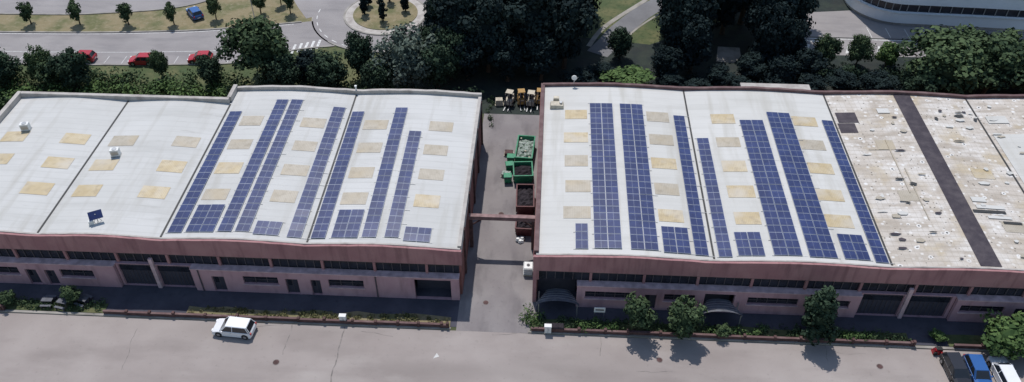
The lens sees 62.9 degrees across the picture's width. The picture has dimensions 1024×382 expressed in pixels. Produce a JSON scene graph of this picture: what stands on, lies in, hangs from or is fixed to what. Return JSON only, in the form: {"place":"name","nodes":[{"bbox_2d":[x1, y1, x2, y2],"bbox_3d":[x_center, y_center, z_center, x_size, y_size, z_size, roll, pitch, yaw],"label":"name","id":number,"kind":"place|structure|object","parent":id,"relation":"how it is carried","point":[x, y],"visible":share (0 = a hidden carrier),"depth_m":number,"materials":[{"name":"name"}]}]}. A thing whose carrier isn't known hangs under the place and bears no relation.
{"place":"outdoors","nodes":[
{"label":"outdoors","id":0,"kind":"place"},
{"bbox_2d":[0,0,204,13],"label":"road","id":1,"kind":"structure","parent":0,"point":[57,6],"depth_m":143.11,"materials":[{"name":"asphalt"}]},
{"bbox_2d":[0,0,205,14],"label":"road kerb","id":2,"kind":"structure","parent":1,"relation":"on","point":[103,12],"depth_m":140.94,"materials":[{"name":"concrete"}]},
{"bbox_2d":[0,0,311,30],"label":"dry grass verge","id":3,"kind":"structure","parent":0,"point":[276,11],"depth_m":139.53,"materials":[{"name":"plant"}]},
{"bbox_2d":[15,1,32,23],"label":"tree","id":4,"kind":"object","parent":3,"relation":"on","point":[26,11],"visible":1,"depth_m":136.34,"materials":[{"name":"green plant"}]},
{"bbox_2d":[65,0,81,24],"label":"tree","id":5,"kind":"object","parent":3,"relation":"on","point":[74,10],"visible":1,"depth_m":136.27,"materials":[{"name":"green plant"}]},
{"bbox_2d":[115,2,132,24],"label":"tree","id":6,"kind":"object","parent":3,"relation":"on","point":[124,10],"visible":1,"depth_m":136.13,"materials":[{"name":"green plant"}]},
{"bbox_2d":[0,21,331,63],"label":"road","id":7,"kind":"structure","parent":0,"point":[116,48],"depth_m":133.99,"materials":[{"name":"asphalt"}]},
{"bbox_2d":[0,21,334,65],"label":"road kerb","id":8,"kind":"structure","parent":7,"relation":"on","point":[147,31],"depth_m":136.27,"materials":[{"name":"concrete"}]},
{"bbox_2d":[0,46,386,99],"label":"grass verge","id":9,"kind":"object","parent":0,"point":[151,74],"depth_m":127.42,"materials":[{"name":"plant"}]},
{"bbox_2d":[0,47,23,88],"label":"evergreen tree","id":10,"kind":"object","parent":9,"relation":"on","point":[9,67],"visible":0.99,"depth_m":121.40,"materials":[{"name":"green plant"}]},
{"bbox_2d":[21,43,52,80],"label":"broadleaf tree","id":11,"kind":"object","parent":9,"relation":"on","point":[33,59],"visible":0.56,"depth_m":122.07,"materials":[{"name":"green plant"}]},
{"bbox_2d":[33,60,63,87],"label":"tree","id":12,"kind":"object","parent":9,"relation":"on","point":[43,74],"visible":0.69,"depth_m":120.97,"materials":[{"name":"green plant"}]},
{"bbox_2d":[43,46,91,91],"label":"broadleaf tree","id":13,"kind":"object","parent":9,"relation":"on","point":[74,70],"visible":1,"depth_m":120.01,"materials":[{"name":"green plant"}]},
{"bbox_2d":[0,73,248,106],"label":"hedge","id":14,"kind":"object","parent":9,"relation":"on","point":[166,88],"visible":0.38,"depth_m":121.69,"materials":[{"name":"green plant"}]},
{"bbox_2d":[145,49,168,74],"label":"broadleaf tree","id":15,"kind":"object","parent":9,"relation":"on","point":[158,62],"visible":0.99,"depth_m":123.97,"materials":[{"name":"green plant"}]},
{"bbox_2d":[4,65,408,95],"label":"shrub bed","id":16,"kind":"object","parent":9,"relation":"on","point":[129,74],"visible":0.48,"depth_m":123.85,"materials":[{"name":"green plant"}]},
{"bbox_2d":[195,53,223,84],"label":"tree","id":17,"kind":"object","parent":9,"relation":"on","point":[209,69],"visible":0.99,"depth_m":121.52,"materials":[{"name":"green plant"}]},
{"bbox_2d":[216,15,292,80],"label":"broadleaf tree","id":18,"kind":"object","parent":9,"relation":"on","point":[261,39],"visible":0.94,"depth_m":119.58,"materials":[{"name":"green plant"}]},
{"bbox_2d":[264,52,302,84],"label":"tree","id":19,"kind":"object","parent":9,"relation":"on","point":[284,71],"visible":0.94,"depth_m":120.33,"materials":[{"name":"green plant"}]},
{"bbox_2d":[294,48,319,85],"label":"tall dark tree","id":20,"kind":"object","parent":9,"relation":"on","point":[303,58],"visible":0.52,"depth_m":121.23,"materials":[{"name":"green plant"}]},
{"bbox_2d":[305,48,348,87],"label":"evergreen tree","id":21,"kind":"object","parent":9,"relation":"on","point":[328,70],"visible":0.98,"depth_m":119.82,"materials":[{"name":"green plant"}]},
{"bbox_2d":[343,29,375,80],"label":"evergreen tree","id":22,"kind":"object","parent":9,"relation":"on","point":[356,54],"visible":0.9,"depth_m":121.08,"materials":[{"name":"green plant"}]},
{"bbox_2d":[262,80,483,92],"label":"shrub bed","id":23,"kind":"object","parent":9,"relation":"on","point":[436,88],"visible":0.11,"depth_m":121.72,"materials":[{"name":"green plant"}]},
{"bbox_2d":[359,57,396,88],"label":"evergreen tree","id":24,"kind":"object","parent":9,"relation":"on","point":[374,78],"visible":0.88,"depth_m":119.62,"materials":[{"name":"green plant"}]},
{"bbox_2d":[0,256,460,326],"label":"yard pavement","id":25,"kind":"structure","parent":0,"point":[168,299],"depth_m":92.74,"materials":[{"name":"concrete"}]},
{"bbox_2d":[0,300,107,312],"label":"grass verge","id":26,"kind":"object","parent":25,"relation":"on","point":[84,310],"depth_m":91.78,"materials":[{"name":"plant"}]},
{"bbox_2d":[0,294,107,311],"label":"verge weeds","id":27,"kind":"object","parent":26,"relation":"on","point":[70,306],"visible":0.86,"depth_m":91.87,"materials":[{"name":"green plant"}]},
{"bbox_2d":[59,285,82,302],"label":"tree","id":28,"kind":"object","parent":26,"relation":"on","point":[69,294],"visible":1,"depth_m":91.16,"materials":[{"name":"green plant"}]},
{"bbox_2d":[0,84,482,299],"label":"solar warehouse","id":29,"kind":"structure","parent":25,"relation":"on","point":[299,178],"depth_m":95.93,"materials":[{"name":"metal"}]},
{"bbox_2d":[0,249,458,292],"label":"windows and doors","id":30,"kind":"structure","parent":29,"relation":"in","point":[143,274],"depth_m":92.42,"materials":[{"name":"black glass"}]},
{"bbox_2d":[186,306,450,326],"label":"grass verge","id":31,"kind":"object","parent":25,"relation":"on","point":[423,317],"depth_m":91.14,"materials":[{"name":"plant"}]},
{"bbox_2d":[187,305,448,322],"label":"verge weeds","id":32,"kind":"object","parent":31,"relation":"on","point":[323,314],"visible":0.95,"depth_m":90.91,"materials":[{"name":"green plant"}]},
{"bbox_2d":[294,0,324,17],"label":"side road","id":33,"kind":"structure","parent":0,"point":[307,8],"depth_m":142.85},
{"bbox_2d":[313,0,427,50],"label":"roundabout road","id":34,"kind":"structure","parent":0,"point":[332,25],"depth_m":138.51,"materials":[{"name":"asphalt"}]},
{"bbox_2d":[312,0,425,52],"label":"roundabout kerb","id":35,"kind":"structure","parent":34,"relation":"on","point":[350,22],"depth_m":138.82,"materials":[{"name":"concrete"}]},
{"bbox_2d":[456,114,539,333],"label":"alley pavement","id":36,"kind":"structure","parent":0,"point":[498,255],"depth_m":98.62,"materials":[{"name":"concrete"}]},
{"bbox_2d":[469,213,534,249],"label":"alley gate portal","id":37,"kind":"object","parent":36,"relation":"on","point":[525,219],"visible":0.85,"depth_m":95.82,"materials":[{"name":"metal"}]},
{"bbox_2d":[513,161,533,182],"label":"waste skip","id":38,"kind":"object","parent":36,"relation":"on","point":[522,171],"visible":1,"depth_m":107.78,"materials":[{"name":"green paint"}]},
{"bbox_2d":[515,214,533,235],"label":"waste skip","id":39,"kind":"object","parent":36,"relation":"on","point":[522,228],"visible":0.57,"depth_m":100.04,"materials":[{"name":"red paint"}]},
{"bbox_2d":[516,184,533,214],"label":"waste skip","id":40,"kind":"object","parent":36,"relation":"on","point":[524,199],"visible":0.98,"depth_m":103.43,"materials":[{"name":"red paint"}]},
{"bbox_2d":[514,135,535,161],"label":"waste skip","id":41,"kind":"object","parent":36,"relation":"on","point":[525,147],"visible":0.89,"depth_m":111.24,"materials":[{"name":"green paint"}]},
{"bbox_2d":[0,104,1013,352],"bbox_3d":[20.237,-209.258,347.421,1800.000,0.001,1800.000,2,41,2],"label":"ground","id":42,"kind":"structure","parent":0,"point":[454,328],"depth_m":89.55,"materials":[{"name":"soil"}]},
{"bbox_2d":[353,0,417,29],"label":"roundabout island","id":43,"kind":"structure","parent":42,"relation":"on","point":[396,13],"depth_m":140.17,"materials":[{"name":"beige plant"}]},
{"bbox_2d":[0,310,995,351],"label":"street kerb","id":44,"kind":"structure","parent":42,"relation":"on","point":[410,327],"depth_m":89.59,"materials":[{"name":"concrete"}]},
{"bbox_2d":[102,309,448,327],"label":"boundary wall","id":45,"kind":"structure","parent":44,"relation":"on","point":[441,324],"depth_m":90.16,"materials":[{"name":"concrete"}]},
{"bbox_2d":[531,327,916,346],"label":"boundary wall","id":46,"kind":"structure","parent":44,"relation":"on","point":[885,342],"depth_m":88.31,"materials":[{"name":"concrete"}]},
{"bbox_2d":[800,285,839,346],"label":"broadleaf tree","id":47,"kind":"object","parent":42,"relation":"on","point":[820,315],"visible":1,"depth_m":85.60,"materials":[{"name":"green plant"}]},
{"bbox_2d":[980,308,1023,359],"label":"broadleaf tree","id":48,"kind":"object","parent":42,"relation":"on","point":[1004,336],"visible":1,"depth_m":85.39,"materials":[{"name":"green plant"}]},
{"bbox_2d":[0,313,1023,381],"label":"street","id":49,"kind":"structure","parent":0,"point":[50,348],"depth_m":86.83,"materials":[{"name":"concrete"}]},
{"bbox_2d":[211,316,256,339],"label":"parked car","id":50,"kind":"object","parent":49,"relation":"on","point":[238,327],"visible":1,"depth_m":88.38,"materials":[{"name":"white paint"}]},
{"bbox_2d":[939,352,971,381],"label":"parked car","id":51,"kind":"object","parent":49,"relation":"on","point":[955,366],"visible":1,"depth_m":84.39,"materials":[{"name":"black paint"}]},
{"bbox_2d":[962,354,992,381],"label":"parked car","id":52,"kind":"object","parent":49,"relation":"on","point":[977,367],"visible":0.85,"depth_m":84.19,"materials":[{"name":"blue paint"}]},
{"bbox_2d":[986,356,1020,381],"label":"parked car","id":53,"kind":"object","parent":49,"relation":"on","point":[1002,369],"visible":1,"depth_m":84.11,"materials":[{"name":"white paint"}]},
{"bbox_2d":[586,0,659,46],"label":"access path pavement","id":54,"kind":"structure","parent":0,"point":[598,33],"depth_m":138.73,"materials":[{"name":"concrete"}]},
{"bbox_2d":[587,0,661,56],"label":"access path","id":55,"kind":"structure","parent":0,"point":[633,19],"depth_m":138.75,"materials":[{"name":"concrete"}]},
{"bbox_2d":[579,0,719,44],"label":"lawn patch","id":56,"kind":"object","parent":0,"point":[645,33],"visible":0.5,"depth_m":138.78,"materials":[{"name":"green plant"}]},
{"bbox_2d":[389,0,1023,114],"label":"forest floor","id":57,"kind":"structure","parent":0,"point":[736,35],"depth_m":128.46,"materials":[{"name":"plant"}]},
{"bbox_2d":[366,21,438,88],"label":"olive tree","id":58,"kind":"object","parent":57,"relation":"on","point":[402,57],"visible":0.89,"depth_m":119.56,"materials":[{"name":"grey plant"}]},
{"bbox_2d":[416,35,464,88],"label":"evergreen tree","id":59,"kind":"object","parent":57,"relation":"on","point":[439,67],"visible":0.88,"depth_m":119.85,"materials":[{"name":"green plant"}]},
{"bbox_2d":[434,24,466,80],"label":"evergreen tree","id":60,"kind":"object","parent":57,"relation":"on","point":[447,39],"visible":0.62,"depth_m":120.60,"materials":[{"name":"green plant"}]},
{"bbox_2d":[426,0,477,35],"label":"tall dark tree","id":61,"kind":"object","parent":57,"relation":"on","point":[450,12],"visible":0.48,"depth_m":121.42,"materials":[{"name":"green plant"}]},
{"bbox_2d":[450,31,485,80],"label":"tall dark tree","id":62,"kind":"object","parent":57,"relation":"on","point":[472,55],"visible":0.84,"depth_m":121.10,"materials":[{"name":"green plant"}]},
{"bbox_2d":[456,0,520,72],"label":"tall dark tree","id":63,"kind":"object","parent":57,"relation":"on","point":[486,28],"visible":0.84,"depth_m":120.58,"materials":[{"name":"green plant"}]},
{"bbox_2d":[487,34,527,81],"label":"tall dark tree","id":64,"kind":"object","parent":57,"relation":"on","point":[507,58],"visible":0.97,"depth_m":121.50,"materials":[{"name":"green plant"}]},
{"bbox_2d":[498,0,556,57],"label":"tall dark tree","id":65,"kind":"object","parent":57,"relation":"on","point":[528,16],"visible":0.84,"depth_m":120.98,"materials":[{"name":"green plant"}]},
{"bbox_2d":[521,31,561,80],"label":"tall dark tree","id":66,"kind":"object","parent":57,"relation":"on","point":[542,56],"visible":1,"depth_m":121.38,"materials":[{"name":"green plant"}]},
{"bbox_2d":[542,0,599,68],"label":"tall dark tree","id":67,"kind":"object","parent":57,"relation":"on","point":[572,20],"visible":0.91,"depth_m":121.26,"materials":[{"name":"green plant"}]},
{"bbox_2d":[564,66,596,81],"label":"tall dark tree","id":68,"kind":"object","parent":57,"relation":"on","point":[581,73],"visible":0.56,"depth_m":121.79,"materials":[{"name":"green plant"}]},
{"bbox_2d":[586,61,613,81],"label":"tall dark tree","id":69,"kind":"object","parent":57,"relation":"on","point":[604,66],"visible":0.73,"depth_m":123.86,"materials":[{"name":"green plant"}]},
{"bbox_2d":[606,26,633,58],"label":"evergreen tree","id":70,"kind":"object","parent":57,"relation":"on","point":[619,41],"visible":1,"depth_m":127.40,"materials":[{"name":"green plant"}]},
{"bbox_2d":[598,64,656,83],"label":"round bush","id":71,"kind":"object","parent":57,"relation":"on","point":[635,74],"visible":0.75,"depth_m":121.69,"materials":[{"name":"green plant"}]},
{"bbox_2d":[650,44,687,78],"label":"tall dark tree","id":72,"kind":"object","parent":57,"relation":"on","point":[666,59],"visible":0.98,"depth_m":122.48,"materials":[{"name":"green plant"}]},
{"bbox_2d":[656,72,683,85],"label":"tall dark tree","id":73,"kind":"object","parent":57,"relation":"on","point":[669,79],"visible":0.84,"depth_m":121.86,"materials":[{"name":"green plant"}]},
{"bbox_2d":[656,0,697,48],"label":"tall dark tree","id":74,"kind":"object","parent":57,"relation":"on","point":[677,14],"visible":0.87,"depth_m":123.35,"materials":[{"name":"green plant"}]},
{"bbox_2d":[669,12,712,73],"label":"tall dark tree","id":75,"kind":"object","parent":57,"relation":"on","point":[695,45],"visible":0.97,"depth_m":122.02,"materials":[{"name":"green plant"}]},
{"bbox_2d":[693,0,719,36],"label":"tall dark tree","id":76,"kind":"object","parent":57,"relation":"on","point":[706,8],"visible":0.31,"depth_m":124.00,"materials":[{"name":"green plant"}]},
{"bbox_2d":[704,62,735,85],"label":"tall dark tree","id":77,"kind":"object","parent":57,"relation":"on","point":[718,75],"visible":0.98,"depth_m":121.71,"materials":[{"name":"green plant"}]},
{"bbox_2d":[716,47,740,62],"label":"bare patch","id":78,"kind":"object","parent":57,"relation":"on","point":[729,54],"visible":1,"depth_m":131.27,"materials":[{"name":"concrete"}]},
{"bbox_2d":[736,50,767,80],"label":"tall dark tree","id":79,"kind":"object","parent":57,"relation":"on","point":[752,66],"visible":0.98,"depth_m":122.47,"materials":[{"name":"green plant"}]},
{"bbox_2d":[742,0,781,41],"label":"tall dark tree","id":80,"kind":"object","parent":57,"relation":"on","point":[759,4],"visible":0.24,"depth_m":126.86,"materials":[{"name":"green plant"}]},
{"bbox_2d":[748,1,800,65],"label":"tall dark tree","id":81,"kind":"object","parent":57,"relation":"on","point":[774,30],"visible":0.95,"depth_m":122.03,"materials":[{"name":"green plant"}]},
{"bbox_2d":[740,83,810,89],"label":"annex","id":82,"kind":"object","parent":57,"relation":"on","point":[798,86],"visible":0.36,"depth_m":112.83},
{"bbox_2d":[763,54,799,82],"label":"tall dark tree","id":83,"kind":"object","parent":57,"relation":"on","point":[782,68],"visible":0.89,"depth_m":120.39,"materials":[{"name":"green plant"}]},
{"bbox_2d":[783,19,811,56],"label":"tall dark tree","id":84,"kind":"object","parent":57,"relation":"on","point":[802,34],"visible":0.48,"depth_m":123.46,"materials":[{"name":"green plant"}]},
{"bbox_2d":[780,0,819,31],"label":"tall dark tree","id":85,"kind":"object","parent":57,"relation":"on","point":[801,8],"visible":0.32,"depth_m":125.24,"materials":[{"name":"green plant"}]},
{"bbox_2d":[794,71,827,89],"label":"tall dark tree","id":86,"kind":"object","parent":57,"relation":"on","point":[814,81],"visible":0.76,"depth_m":120.69,"materials":[{"name":"green plant"}]},
{"bbox_2d":[793,47,830,76],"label":"tall dark tree","id":87,"kind":"object","parent":57,"relation":"on","point":[808,60],"visible":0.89,"depth_m":121.97,"materials":[{"name":"green plant"}]},
{"bbox_2d":[812,33,843,67],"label":"broadleaf tree","id":88,"kind":"object","parent":57,"relation":"on","point":[828,46],"visible":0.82,"depth_m":125.06,"materials":[{"name":"green plant"}]},
{"bbox_2d":[825,67,860,89],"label":"tall dark tree","id":89,"kind":"object","parent":57,"relation":"on","point":[841,79],"visible":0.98,"depth_m":121.35,"materials":[{"name":"green plant"}]},
{"bbox_2d":[845,34,876,65],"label":"broadleaf tree","id":90,"kind":"object","parent":57,"relation":"on","point":[860,48],"visible":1,"depth_m":125.46,"materials":[{"name":"green plant"}]},
{"bbox_2d":[816,62,915,84],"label":"hedge","id":91,"kind":"object","parent":57,"relation":"on","point":[857,72],"visible":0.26,"depth_m":125.36,"materials":[{"name":"green plant"}]},
{"bbox_2d":[859,69,901,89],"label":"tall dark tree","id":92,"kind":"object","parent":57,"relation":"on","point":[878,80],"visible":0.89,"depth_m":120.72,"materials":[{"name":"green plant"}]},
{"bbox_2d":[874,41,906,67],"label":"broadleaf tree","id":93,"kind":"object","parent":57,"relation":"on","point":[888,54],"visible":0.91,"depth_m":125.97,"materials":[{"name":"green plant"}]},
{"bbox_2d":[901,71,951,92],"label":"evergreen tree","id":94,"kind":"object","parent":57,"relation":"on","point":[918,83],"visible":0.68,"depth_m":117.93,"materials":[{"name":"green plant"}]},
{"bbox_2d":[844,0,1023,31],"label":"curved office building","id":95,"kind":"structure","parent":57,"relation":"on","point":[1002,15],"depth_m":135.97,"materials":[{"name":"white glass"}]},
{"bbox_2d":[896,24,992,94],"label":"broadleaf tree","id":96,"kind":"object","parent":57,"relation":"on","point":[947,58],"visible":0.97,"depth_m":117.39,"materials":[{"name":"green plant"}]},
{"bbox_2d":[929,23,995,79],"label":"broadleaf tree","id":97,"kind":"object","parent":57,"relation":"on","point":[964,28],"visible":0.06,"depth_m":122.44,"materials":[{"name":"green plant"}]},
{"bbox_2d":[964,30,1023,93],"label":"broadleaf tree","id":98,"kind":"object","parent":57,"relation":"on","point":[1004,65],"visible":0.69,"depth_m":116.96,"materials":[{"name":"green plant"}]},
{"bbox_2d":[536,279,1020,345],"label":"yard pavement","id":99,"kind":"structure","parent":0,"point":[917,329],"depth_m":90.58,"materials":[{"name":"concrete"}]},
{"bbox_2d":[537,289,579,316],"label":"entrance canopy","id":100,"kind":"object","parent":99,"relation":"on","point":[565,295],"visible":0.99,"depth_m":90.20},
{"bbox_2d":[623,291,658,330],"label":"tree","id":101,"kind":"object","parent":99,"relation":"on","point":[638,308],"visible":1,"depth_m":86.49,"materials":[{"name":"green plant"}]},
{"bbox_2d":[667,294,707,338],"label":"tree","id":102,"kind":"object","parent":99,"relation":"on","point":[685,319],"visible":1,"depth_m":86.14,"materials":[{"name":"green plant"}]},
{"bbox_2d":[530,319,908,340],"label":"grass verge","id":103,"kind":"object","parent":99,"relation":"on","point":[782,333],"depth_m":89.46,"materials":[{"name":"plant"}]},
{"bbox_2d":[519,303,874,342],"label":"verge shrubs","id":104,"kind":"object","parent":103,"relation":"on","point":[616,326],"visible":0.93,"depth_m":89.08,"materials":[{"name":"green plant"}]},
{"bbox_2d":[538,315,913,342],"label":"verge weeds","id":105,"kind":"object","parent":103,"relation":"on","point":[738,325],"visible":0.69,"depth_m":89.29,"materials":[{"name":"green plant"}]},
{"bbox_2d":[698,299,742,325],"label":"entrance canopy","id":106,"kind":"object","parent":99,"relation":"on","point":[715,305],"visible":0.91,"depth_m":89.11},
{"bbox_2d":[532,82,1023,322],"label":"solar warehouse","id":107,"kind":"structure","parent":99,"relation":"on","point":[715,192],"depth_m":94.65,"materials":[{"name":"metal"}]},
{"bbox_2d":[537,271,1023,319],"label":"windows and doors","id":108,"kind":"structure","parent":107,"relation":"in","point":[870,303],"depth_m":89.75,"materials":[{"name":"black glass"}]},
{"bbox_2d":[945,335,982,346],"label":"grass verge","id":109,"kind":"object","parent":99,"relation":"on","point":[964,339],"depth_m":88.54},
{"bbox_2d":[804,37,925,56],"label":"road","id":110,"kind":"structure","parent":0,"point":[879,42],"depth_m":133.75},
{"bbox_2d":[806,10,1023,40],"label":"office forecourt","id":111,"kind":"structure","parent":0,"point":[848,24],"depth_m":137.54,"materials":[{"name":"concrete"}]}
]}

